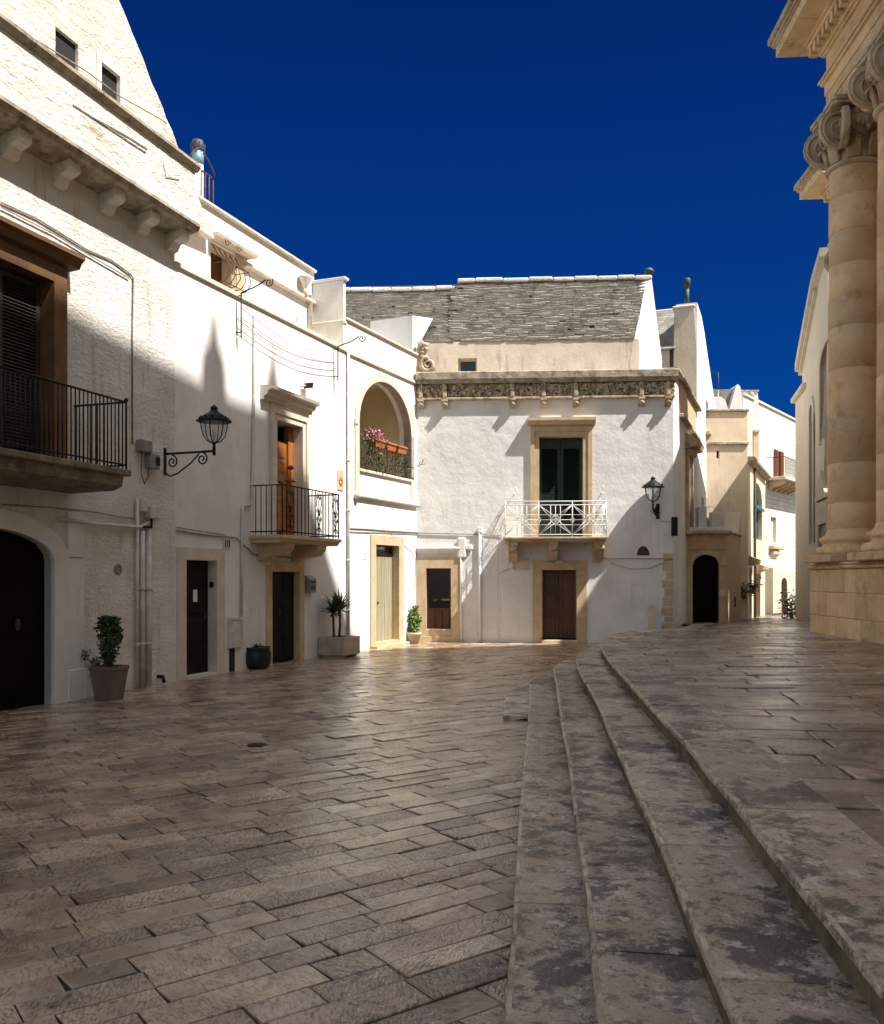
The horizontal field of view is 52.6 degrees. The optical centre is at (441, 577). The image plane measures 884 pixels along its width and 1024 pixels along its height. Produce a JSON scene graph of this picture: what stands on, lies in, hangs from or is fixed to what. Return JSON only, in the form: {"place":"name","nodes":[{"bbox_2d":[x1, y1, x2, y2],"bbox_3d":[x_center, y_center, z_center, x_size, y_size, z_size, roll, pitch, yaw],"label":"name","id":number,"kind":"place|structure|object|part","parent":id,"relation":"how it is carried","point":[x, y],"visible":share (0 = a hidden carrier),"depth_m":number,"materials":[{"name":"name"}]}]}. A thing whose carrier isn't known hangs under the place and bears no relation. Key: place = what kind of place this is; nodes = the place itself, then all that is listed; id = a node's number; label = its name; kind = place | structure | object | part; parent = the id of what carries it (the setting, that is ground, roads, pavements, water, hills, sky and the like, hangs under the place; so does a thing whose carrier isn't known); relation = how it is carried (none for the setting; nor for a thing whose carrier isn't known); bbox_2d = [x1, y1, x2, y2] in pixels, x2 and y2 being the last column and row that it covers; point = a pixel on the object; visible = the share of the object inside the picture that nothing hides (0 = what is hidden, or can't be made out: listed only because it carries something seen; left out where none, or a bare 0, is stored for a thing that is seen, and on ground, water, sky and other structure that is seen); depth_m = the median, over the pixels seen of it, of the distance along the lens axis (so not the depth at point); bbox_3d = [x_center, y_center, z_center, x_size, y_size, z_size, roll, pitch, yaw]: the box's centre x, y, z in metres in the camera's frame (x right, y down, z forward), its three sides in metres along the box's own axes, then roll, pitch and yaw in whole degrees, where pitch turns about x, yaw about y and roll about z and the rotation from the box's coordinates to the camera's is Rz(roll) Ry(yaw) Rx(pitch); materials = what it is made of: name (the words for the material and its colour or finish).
{"place":"outdoors","nodes":[
{"label":"outdoors","id":0,"kind":"place"},
{"bbox_2d":[0,611,793,1023],"bbox_3d":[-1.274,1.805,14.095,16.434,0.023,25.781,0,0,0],"label":"piazza pavement","id":1,"kind":"structure","parent":0,"point":[427,919],"depth_m":6.06,"materials":[{"name":"stone"}]},
{"bbox_2d":[0,0,213,710],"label":"stone house","id":2,"kind":"structure","parent":1,"relation":"on","point":[102,217],"depth_m":13.26,"materials":[{"name":"white paint"}]},
{"bbox_2d":[0,530,43,710],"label":"door","id":3,"kind":"structure","parent":2,"relation":"in","point":[21,561],"depth_m":12.38,"materials":[{"name":"black wood"}]},
{"bbox_2d":[0,215,84,458],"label":"window","id":4,"kind":"structure","parent":2,"relation":"in","point":[34,268],"depth_m":12.61,"materials":[{"name":"brown wood"}]},
{"bbox_2d":[55,30,74,68],"bbox_3d":[-5.868,-7.575,13.874,0.020,1.729,0.498,0,0,18],"label":"window","id":5,"kind":"structure","parent":2,"relation":"in","point":[63,46],"depth_m":13.88,"materials":[{"name":"black"}]},
{"bbox_2d":[96,52,123,105],"bbox_3d":[-5.569,-7.754,14.813,0.230,1.487,0.668,0,0,19],"label":"window","id":6,"kind":"structure","parent":2,"relation":"in","point":[107,73],"depth_m":14.83,"materials":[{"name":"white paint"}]},
{"bbox_2d":[136,439,151,484],"bbox_3d":[-4.875,-1.889,14.665,0.140,0.730,0.290,0,0,19],"label":"electric box","id":7,"kind":"object","parent":2,"relation":"attached to","point":[143,446],"visible":1,"depth_m":14.58,"materials":[{"name":"grey plastic"}]},
{"bbox_2d":[139,498,160,527],"bbox_3d":[-4.834,-1.050,14.758,0.160,0.482,0.450,0,0,18],"label":"gas meter box","id":8,"kind":"object","parent":2,"relation":"attached to","point":[151,512],"visible":1,"depth_m":14.72,"materials":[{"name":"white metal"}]},
{"bbox_2d":[145,453,159,468],"bbox_3d":[-4.811,-1.933,14.874,0.130,0.240,0.260,0,0,18],"label":"electric box","id":9,"kind":"object","parent":2,"relation":"attached to","point":[152,460],"visible":1,"depth_m":14.79,"materials":[{"name":"grey plastic"}]},
{"bbox_2d":[164,404,231,476],"bbox_3d":[-4.141,-2.302,15.063,1.310,1.172,0.590,0,0,21],"label":"wall lantern","id":10,"kind":"object","parent":2,"relation":"attached to","point":[213,416],"depth_m":14.96,"materials":[{"name":"black metal"}]},
{"bbox_2d":[89,664,128,700],"bbox_3d":[-4.915,1.550,13.217,0.400,0.500,0.400,0,0,19],"label":"tall planter","id":11,"kind":"object","parent":1,"relation":"on","point":[108,683],"visible":0.97,"depth_m":13.08,"materials":[{"name":"brown ceramic"}]},
{"bbox_2d":[81,649,102,676],"bbox_3d":[-5.290,1.347,13.493,0.224,0.593,0.498,0,0,19],"label":"wall vine","id":12,"kind":"object","parent":11,"relation":"in","point":[97,661],"depth_m":13.52,"materials":[{"name":"green plant"}]},
{"bbox_2d":[92,614,123,666],"bbox_3d":[-4.905,0.965,13.230,0.377,0.861,0.500,0,0,-1],"label":"potted shrub","id":13,"kind":"object","parent":11,"relation":"on","point":[110,627],"visible":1,"depth_m":13.17,"materials":[{"name":"green plant"}]},
{"bbox_2d":[247,743,267,746],"bbox_3d":[-1.983,1.803,9.618,0.220,0.026,0.220,0,0,0],"label":"drain cover","id":14,"kind":"object","parent":1,"relation":"on","point":[256,744],"visible":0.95,"depth_m":9.60,"materials":[{"name":"black metal"}]},
{"bbox_2d":[246,646,270,668],"bbox_3d":[-3.693,1.590,17.830,0.580,0.420,0.580,0,0,21],"label":"round pot","id":15,"kind":"object","parent":1,"relation":"on","point":[258,658],"visible":0.87,"depth_m":17.58,"materials":[{"name":"black ceramic"}]},
{"bbox_2d":[252,643,264,647],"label":"agave","id":16,"kind":"object","parent":15,"relation":"in","point":[256,646],"visible":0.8,"depth_m":17.79,"materials":[{"name":"green plant"}]},
{"bbox_2d":[174,194,348,680],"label":"white house","id":17,"kind":"structure","parent":1,"relation":"on","point":[259,487],"depth_m":18.02,"materials":[{"name":"paint"}]},
{"bbox_2d":[187,560,207,674],"bbox_3d":[-4.534,0.727,16.309,0.109,2.087,0.896,0,0,21],"label":"door","id":18,"kind":"structure","parent":17,"relation":"in","point":[197,570],"depth_m":16.40,"materials":[{"name":"brown wood"}]},
{"bbox_2d":[190,138,205,196],"bbox_3d":[-5.382,-8.536,19.723,0.324,2.230,0.324,0,0,21],"label":"chimney pipe","id":19,"kind":"object","parent":17,"relation":"on","point":[197,154],"visible":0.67,"depth_m":19.61,"materials":[{"name":"silver metal"}]},
{"bbox_2d":[189,147,215,203],"bbox_3d":[-4.747,-7.750,17.712,0.086,1.500,0.819,0,0,21],"label":"roof railing","id":20,"kind":"object","parent":17,"relation":"on","point":[205,173],"visible":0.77,"depth_m":17.84,"materials":[{"name":"metal"}]},
{"bbox_2d":[222,538,230,548],"bbox_3d":[-4.084,-0.639,16.980,0.019,0.200,0.260,0,0,21],"label":"house number sign","id":21,"kind":"object","parent":17,"relation":"attached to","point":[226,543],"visible":1,"depth_m":16.97,"materials":[{"name":"white ceramic"}]},
{"bbox_2d":[211,237,251,294],"bbox_3d":[-4.392,-6.344,18.424,0.770,1.053,1.124,0,0,21],"label":"window","id":22,"kind":"structure","parent":17,"relation":"in","point":[222,265],"depth_m":18.68,"materials":[{"name":"wood"}]},
{"bbox_2d":[227,617,242,671],"bbox_3d":[-3.978,1.304,17.208,0.070,1.090,0.440,0,0,21],"label":"meter cabinet","id":23,"kind":"object","parent":17,"relation":"attached to","point":[234,632],"visible":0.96,"depth_m":17.16,"materials":[{"name":"white metal"}]},
{"bbox_3d":[-3.973,1.049,17.206,0.060,0.470,0.330,0,0,21],"label":"door","id":24,"kind":"part","parent":23,"relation":"part of","materials":[{"name":"white metal"}]},
{"bbox_2d":[236,279,272,336],"bbox_3d":[-3.588,-5.157,17.126,0.835,1.057,0.029,0,0,21],"label":"line bracket","id":25,"kind":"object","parent":17,"relation":"attached to","point":[250,289],"visible":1,"depth_m":17.18,"materials":[{"name":"black metal"}]},
{"bbox_2d":[242,309,337,368],"bbox_3d":[-3.140,-4.928,19.084,0.008,0.544,3.946,0,0,21],"label":"clothes line","id":26,"kind":"object","parent":25,"relation":"attached to","point":[286,340],"visible":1,"depth_m":18.59,"materials":[{"name":"grey metal"}]},
{"bbox_2d":[273,572,293,661],"bbox_3d":[-3.419,0.824,18.987,0.109,1.893,1.085,0,0,21],"label":"door","id":27,"kind":"structure","parent":17,"relation":"in","point":[283,582],"depth_m":19.08,"materials":[{"name":"brown wood"}]},
{"bbox_2d":[260,385,319,536],"bbox_3d":[-3.382,-2.364,18.988,0.740,3.057,1.948,0,0,21],"label":"window","id":28,"kind":"structure","parent":17,"relation":"in","point":[288,410],"depth_m":19.29,"materials":[{"name":"stone"}]},
{"bbox_2d":[300,383,312,388],"bbox_3d":[-2.968,-4.202,19.589,0.209,0.170,0.267,0,0,21],"label":"floodlight","id":29,"kind":"object","parent":17,"relation":"attached to","point":[307,385],"visible":1,"depth_m":19.51,"materials":[{"name":"metal"}]},
{"bbox_2d":[305,575,315,592],"bbox_3d":[-2.908,0.141,19.828,0.130,0.380,0.300,0,0,21],"label":"mailbox","id":30,"kind":"object","parent":17,"relation":"attached to","point":[310,583],"visible":1,"depth_m":19.71,"materials":[{"name":"grey plastic"}]},
{"bbox_2d":[337,470,343,490],"bbox_3d":[-2.404,-2.308,21.248,0.032,0.480,0.280,0,0,21],"label":"majolica tile","id":31,"kind":"object","parent":17,"relation":"attached to","point":[340,480],"visible":1,"depth_m":21.23,"materials":[{"name":"ceramic"}]},
{"bbox_2d":[333,336,365,380],"bbox_3d":[-2.151,-5.098,20.792,0.835,1.000,0.029,0,0,21],"label":"line bracket","id":32,"kind":"object","parent":17,"relation":"attached to","point":[344,344],"visible":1,"depth_m":20.87,"materials":[{"name":"black metal"}]},
{"bbox_2d":[319,635,359,657],"bbox_3d":[-2.341,1.575,20.438,0.660,0.470,0.780,0,0,21],"label":"stone trough","id":33,"kind":"object","parent":1,"relation":"on","point":[342,646],"visible":0.99,"depth_m":20.12,"materials":[{"name":"stone"}]},
{"bbox_2d":[320,589,355,636],"bbox_3d":[-2.397,0.819,20.308,1.009,1.177,1.217,0,0,21],"label":"yucca","id":34,"kind":"object","parent":33,"relation":"in","point":[338,602],"visible":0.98,"depth_m":20.26,"materials":[{"name":"green plant"}]},
{"bbox_2d":[345,316,432,649],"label":"loggia house","id":35,"kind":"structure","parent":1,"relation":"on","point":[380,508],"depth_m":23.57,"materials":[{"name":"white paint"}]},
{"bbox_2d":[363,550,366,558],"bbox_3d":[-1.919,-0.575,22.357,0.018,0.220,0.180,0,0,25],"label":"house number sign","id":36,"kind":"object","parent":35,"relation":"attached to","point":[364,554],"visible":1,"depth_m":22.34,"materials":[{"name":"white ceramic"}]},
{"bbox_2d":[364,439,385,448],"bbox_3d":[-1.713,-3.444,23.067,0.370,0.195,0.520,0,0,25],"label":"flower box","id":37,"kind":"object","parent":35,"relation":"attached to","point":[381,444],"visible":0.82,"depth_m":22.89,"materials":[{"name":"ceramic"}]},
{"bbox_2d":[360,425,388,455],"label":"pink flowers","id":38,"kind":"object","parent":37,"relation":"in","point":[375,435],"visible":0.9,"depth_m":22.79,"materials":[{"name":"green plant"}]},
{"bbox_2d":[376,547,390,552],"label":"transom window","id":39,"kind":"structure","parent":35,"relation":"in","point":[378,549],"depth_m":23.62,"materials":[{"name":"black glass"}]},
{"bbox_2d":[376,555,391,640],"bbox_3d":[-1.608,0.551,23.496,0.099,2.258,1.253,0,0,25],"label":"door","id":40,"kind":"structure","parent":35,"relation":"in","point":[383,563],"depth_m":23.62,"materials":[{"name":"wood"}]},
{"bbox_2d":[380,442,396,451],"bbox_3d":[-1.455,-3.444,23.631,0.370,0.195,0.520,0,0,25],"label":"flower box","id":41,"kind":"object","parent":35,"relation":"attached to","point":[392,447],"visible":0.61,"depth_m":23.55,"materials":[{"name":"ceramic"}]},
{"bbox_2d":[362,443,423,479],"bbox_3d":[-1.280,-3.023,23.537,0.508,0.795,2.907,0,0,25],"label":"trailing plant","id":42,"kind":"object","parent":35,"relation":"on","point":[379,459],"visible":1,"depth_m":23.20,"materials":[{"name":"green plant"}]},
{"bbox_2d":[390,445,407,454],"bbox_3d":[-1.196,-3.444,24.195,0.370,0.195,0.520,0,0,25],"label":"flower box","id":43,"kind":"object","parent":35,"relation":"attached to","point":[400,450],"visible":0.68,"depth_m":24.10,"materials":[{"name":"ceramic"}]},
{"bbox_2d":[406,632,421,643],"bbox_3d":[-0.780,1.650,24.550,0.440,0.300,0.440,0,0,0],"label":"terracotta pot","id":44,"kind":"object","parent":1,"relation":"on","point":[413,638],"visible":0.98,"depth_m":24.40,"materials":[{"name":"ceramic"}]},
{"bbox_2d":[408,605,421,632],"bbox_3d":[-0.776,1.166,24.546,0.475,0.860,0.446,0,0,0],"label":"leafy plant","id":45,"kind":"object","parent":44,"relation":"in","point":[414,627],"visible":1,"depth_m":24.50,"materials":[{"name":"green plant"}]},
{"bbox_2d":[346,267,703,642],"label":"corner house","id":46,"kind":"structure","parent":1,"relation":"on","point":[556,424],"depth_m":24.92,"materials":[{"name":"paint"}]},
{"bbox_2d":[427,568,450,628],"bbox_3d":[-0.070,0.619,25.272,0.711,1.762,0.080,0,0,3],"label":"door","id":47,"kind":"structure","parent":46,"relation":"in","point":[438,579],"depth_m":25.27,"materials":[{"name":"brown wood"}]},
{"bbox_2d":[459,359,476,370],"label":"window","id":48,"kind":"structure","parent":46,"relation":"in","point":[469,364],"depth_m":25.80,"materials":[{"name":"glass"}]},
{"bbox_2d":[542,570,575,637],"bbox_3d":[3.269,0.744,25.083,0.942,1.913,0.109,0,0,3],"label":"door","id":49,"kind":"structure","parent":46,"relation":"in","point":[558,586],"depth_m":25.08,"materials":[{"name":"brown wood"}]},
{"bbox_2d":[527,417,595,536],"bbox_3d":[3.303,-2.742,24.870,1.868,3.364,0.670,0,0,3],"label":"window","id":50,"kind":"structure","parent":46,"relation":"in","point":[560,447],"depth_m":25.03,"materials":[{"name":"stone"}]},
{"bbox_2d":[647,604,654,629],"bbox_3d":[5.709,1.070,24.397,0.190,0.700,0.160,0,0,3],"label":"utility box","id":51,"kind":"object","parent":46,"relation":"attached to","point":[651,615],"visible":0.82,"depth_m":24.32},
{"bbox_2d":[641,476,664,518],"bbox_3d":[5.726,-2.183,24.308,0.624,1.140,0.657,0,0,4],"label":"wall lantern","id":52,"kind":"object","parent":46,"relation":"attached to","point":[652,483],"depth_m":24.26,"materials":[{"name":"black metal"}]},
{"bbox_2d":[685,433,703,529],"bbox_3d":[7.886,-2.942,27.942,0.440,2.974,1.735,0,0,21],"label":"side window","id":53,"kind":"structure","parent":46,"relation":"in","point":[693,445],"depth_m":27.33,"materials":[{"name":"beige stone"}]},
{"bbox_2d":[656,278,714,521],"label":"white lane house","id":54,"kind":"structure","parent":1,"relation":"on","point":[682,340],"depth_m":31.14,"materials":[{"name":"paint"}]},
{"bbox_2d":[705,430,711,435],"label":"window","id":55,"kind":"structure","parent":54,"relation":"in","point":[708,433],"depth_m":33.61,"materials":[{"name":"wood"}]},
{"bbox_2d":[503,624,883,1023],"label":"church steps","id":56,"kind":"structure","parent":1,"relation":"on","point":[683,857],"depth_m":4.23,"materials":[{"name":"stone"}]},
{"bbox_2d":[741,390,794,612],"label":"white house","id":57,"kind":"structure","parent":1,"relation":"on","point":[775,426],"depth_m":47.56,"materials":[{"name":"paint"}]},
{"bbox_2d":[769,517,783,554],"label":"window","id":58,"kind":"structure","parent":57,"relation":"in","point":[776,548],"depth_m":47.41,"materials":[{"name":"stone"}]},
{"bbox_2d":[787,588,794,614],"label":"wall","id":59,"kind":"structure","parent":1,"relation":"on","point":[789,595],"depth_m":37.98,"materials":[{"name":"paint"}]},
{"bbox_2d":[119,0,828,417],"label":"sky","id":60,"kind":"structure","parent":0,"point":[372,142],"materials":[{"name":"blue"}]},
{"bbox_2d":[710,369,742,408],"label":"pyramid roof house","id":61,"kind":"structure","parent":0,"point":[731,398],"depth_m":41.90,"materials":[{"name":"white paint"}]},
{"bbox_2d":[622,615,883,847],"bbox_3d":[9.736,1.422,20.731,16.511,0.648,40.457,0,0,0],"label":"terrace pavement","id":62,"kind":"structure","parent":0,"point":[820,679],"depth_m":9.33,"materials":[{"name":"stone"}]},
{"bbox_2d":[686,506,731,625],"bbox_3d":[8.161,-0.311,30.007,1.550,3.822,5.220,0,0,-2],"label":"stone gateway","id":63,"kind":"object","parent":62,"relation":"on","point":[706,564],"visible":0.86,"depth_m":27.66,"materials":[{"name":"beige stone"}]},
{"bbox_2d":[693,555,717,622],"bbox_3d":[8.131,0.430,27.694,0.871,2.340,0.040,0,0,-2],"label":"door","id":64,"kind":"structure","parent":63,"relation":"in","point":[705,567],"depth_m":27.67,"materials":[{"name":"black wood"}]},
{"bbox_2d":[724,512,742,622],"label":"lane wall","id":65,"kind":"structure","parent":62,"relation":"on","point":[733,578],"depth_m":29.69,"materials":[{"name":"stone"}]},
{"bbox_2d":[706,409,770,618],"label":"tan house","id":66,"kind":"structure","parent":62,"relation":"on","point":[737,474],"depth_m":34.00,"materials":[{"name":"beige paint"}]},
{"bbox_2d":[741,582,754,600],"bbox_3d":[11.442,0.490,33.865,0.720,0.770,0.686,0,0,0],"label":"hanging plant","id":67,"kind":"object","parent":66,"relation":"hanging from","point":[743,594],"visible":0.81,"depth_m":33.81,"materials":[{"name":"green plant"}]},
{"bbox_2d":[752,430,759,460],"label":"chimney","id":68,"kind":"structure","parent":66,"relation":"on","point":[755,437],"depth_m":40.00,"materials":[{"name":"beige paint"}]},
{"bbox_2d":[749,577,764,596],"bbox_3d":[11.992,0.365,34.519,0.719,0.810,0.777,0,0,-34],"label":"hanging plant","id":69,"kind":"object","parent":66,"relation":"attached to","point":[753,587],"visible":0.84,"depth_m":34.44,"materials":[{"name":"green plant"}]},
{"bbox_2d":[753,491,764,538],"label":"arched window","id":70,"kind":"structure","parent":66,"relation":"in","point":[758,509],"depth_m":38.32,"materials":[{"name":"teal glass"}]},
{"bbox_2d":[777,585,794,617],"bbox_3d":[13.433,0.978,34.523,1.278,1.444,1.242,0,0,21],"label":"dark shrub","id":71,"kind":"object","parent":62,"relation":"on","point":[790,604],"visible":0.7,"depth_m":34.48,"materials":[{"name":"green plant"}]},
{"bbox_2d":[791,247,828,620],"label":"chapel","id":72,"kind":"structure","parent":62,"relation":"on","point":[809,398],"depth_m":29.86,"materials":[{"name":"paint"}]},
{"bbox_2d":[807,396,814,543],"bbox_3d":[12.374,-3.622,29.935,0.110,4.924,1.257,0,0,14],"label":"window","id":73,"kind":"structure","parent":72,"relation":"in","point":[811,405],"depth_m":30.25,"materials":[{"name":"stone"}]},
{"bbox_2d":[818,329,827,444],"bbox_3d":[11.537,-5.796,26.673,0.110,3.200,3.541,0,0,14],"label":"window","id":74,"kind":"structure","parent":72,"relation":"in","point":[825,340],"depth_m":28.10,"materials":[{"name":"stone"}]},
{"bbox_2d":[768,0,883,644],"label":"church","id":75,"kind":"structure","parent":62,"relation":"on","point":[843,173],"depth_m":17.08,"materials":[{"name":"beige stone"}]}
]}

